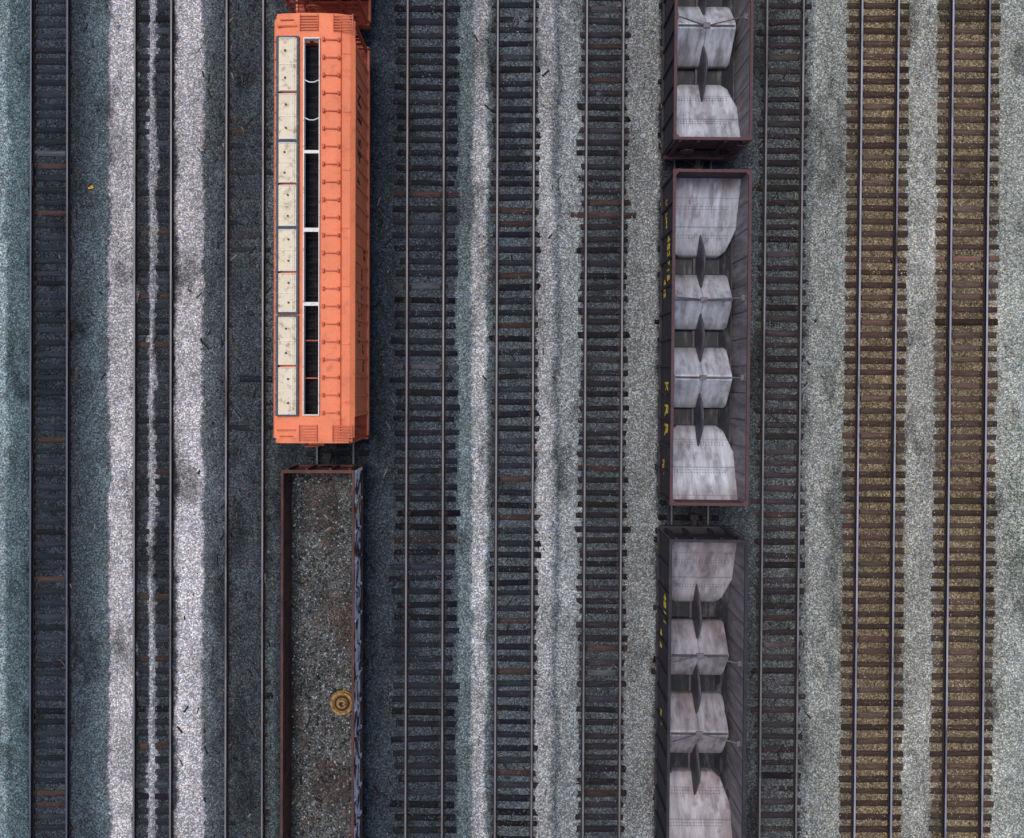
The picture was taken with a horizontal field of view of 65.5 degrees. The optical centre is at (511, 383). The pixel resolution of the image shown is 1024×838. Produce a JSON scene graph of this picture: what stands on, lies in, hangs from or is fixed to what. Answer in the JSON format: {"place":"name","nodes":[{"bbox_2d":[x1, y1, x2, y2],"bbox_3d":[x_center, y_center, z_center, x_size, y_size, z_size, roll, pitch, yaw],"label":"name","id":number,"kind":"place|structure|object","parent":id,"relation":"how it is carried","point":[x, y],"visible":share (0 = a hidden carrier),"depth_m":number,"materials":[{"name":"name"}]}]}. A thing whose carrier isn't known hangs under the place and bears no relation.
{"place":"outdoors","nodes":[
{"label":"outdoors","id":0,"kind":"place"},
{"bbox_2d":[0,0,1023,837],"bbox_3d":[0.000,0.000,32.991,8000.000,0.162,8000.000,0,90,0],"label":"ground","id":1,"kind":"structure","parent":0,"point":[188,424],"depth_m":32.98,"materials":[{"name":"grey gravel"}]},
{"bbox_2d":[28,0,73,837],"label":"railroad track","id":2,"kind":"structure","parent":1,"relation":"on","point":[68,261],"depth_m":32.99,"materials":[{"name":"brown wood"}]},
{"bbox_2d":[132,0,175,837],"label":"railroad track","id":3,"kind":"structure","parent":1,"relation":"on","point":[171,357],"depth_m":32.98,"materials":[{"name":"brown wood"}]},
{"bbox_2d":[218,0,273,837],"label":"railroad track","id":4,"kind":"structure","parent":1,"relation":"on","point":[262,517],"depth_m":32.95,"materials":[{"name":"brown wood"}]},
{"bbox_2d":[306,31,372,837],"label":"railroad track","id":5,"kind":"structure","parent":1,"relation":"on","point":[318,454],"depth_m":33.00,"materials":[{"name":"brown wood"}]},
{"bbox_2d":[273,13,369,448],"bbox_3d":[-7.170,-5.600,30.688,2.960,4.297,16.440,0,90,0],"label":"covered hopper car","id":6,"kind":"object","parent":5,"relation":"on","point":[321,223],"visible":1,"depth_m":28.72,"materials":[{"name":"orange paint"}]},
{"bbox_2d":[280,453,362,837],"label":"gondola car","id":7,"kind":"object","parent":5,"relation":"on","point":[321,774],"visible":1,"depth_m":31.63,"materials":[{"name":"metal"}]},
{"bbox_2d":[330,690,351,714],"bbox_3d":[-6.730,12.650,31.510,0.960,0.220,0.960,0,90,0],"label":"cable spool","id":8,"kind":"object","parent":7,"relation":"on","point":[338,697],"visible":0.94,"depth_m":31.49},
{"bbox_2d":[285,0,370,28],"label":"covered hopper car","id":9,"kind":"object","parent":5,"relation":"on","point":[360,10],"visible":0.45,"depth_m":31.26,"materials":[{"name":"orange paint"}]},
{"bbox_2d":[36,0,813,837],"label":"wood scraps","id":10,"kind":"object","parent":1,"relation":"on","point":[370,408],"visible":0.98,"depth_m":32.96,"materials":[{"name":"wood"}]},
{"bbox_2d":[389,0,460,837],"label":"railroad track","id":11,"kind":"structure","parent":1,"relation":"on","point":[407,460],"depth_m":32.99,"materials":[{"name":"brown wood"}]},
{"bbox_2d":[483,0,541,837],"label":"railroad track","id":12,"kind":"structure","parent":1,"relation":"on","point":[497,301],"depth_m":32.99,"materials":[{"name":"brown wood"}]},
{"bbox_2d":[570,0,635,837],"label":"railroad track","id":13,"kind":"structure","parent":1,"relation":"on","point":[620,529],"depth_m":32.99,"materials":[{"name":"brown wood"}]},
{"bbox_2d":[221,8,1023,837],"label":"weeds","id":14,"kind":"object","parent":1,"relation":"on","point":[835,468],"visible":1,"depth_m":32.92,"materials":[{"name":"green plant"}]},
{"bbox_2d":[651,3,727,799],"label":"railroad track","id":15,"kind":"structure","parent":1,"relation":"on","point":[706,517],"depth_m":32.99,"materials":[{"name":"brown wood"}]},
{"bbox_2d":[654,513,747,837],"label":"open hopper car","id":16,"kind":"object","parent":15,"relation":"on","point":[701,680],"visible":1,"depth_m":31.29,"materials":[{"name":"black paint"}]},
{"bbox_2d":[657,168,751,510],"bbox_3d":[7.418,-1.720,31.266,2.984,3.142,13.680,1,90,0],"label":"open hopper car","id":17,"kind":"object","parent":15,"relation":"on","point":[704,335],"visible":1,"depth_m":31.20,"materials":[{"name":"black paint"}]},
{"bbox_2d":[661,0,753,168],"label":"open hopper car","id":18,"kind":"object","parent":15,"relation":"on","point":[707,78],"visible":0.98,"depth_m":31.26,"materials":[{"name":"reddish-brown paint"},{"name":"steel"}]},
{"bbox_2d":[748,0,816,837],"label":"railroad track","id":19,"kind":"structure","parent":1,"relation":"on","point":[763,396],"depth_m":32.99,"materials":[{"name":"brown wood"}]},
{"bbox_2d":[839,0,910,837],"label":"railroad track","id":20,"kind":"structure","parent":1,"relation":"on","point":[896,120],"depth_m":33.00,"materials":[{"name":"brown wood"}]},
{"bbox_2d":[929,0,1000,837],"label":"railroad track","id":21,"kind":"structure","parent":1,"relation":"on","point":[982,652],"depth_m":33.00,"materials":[{"name":"brown wood"}]}
]}

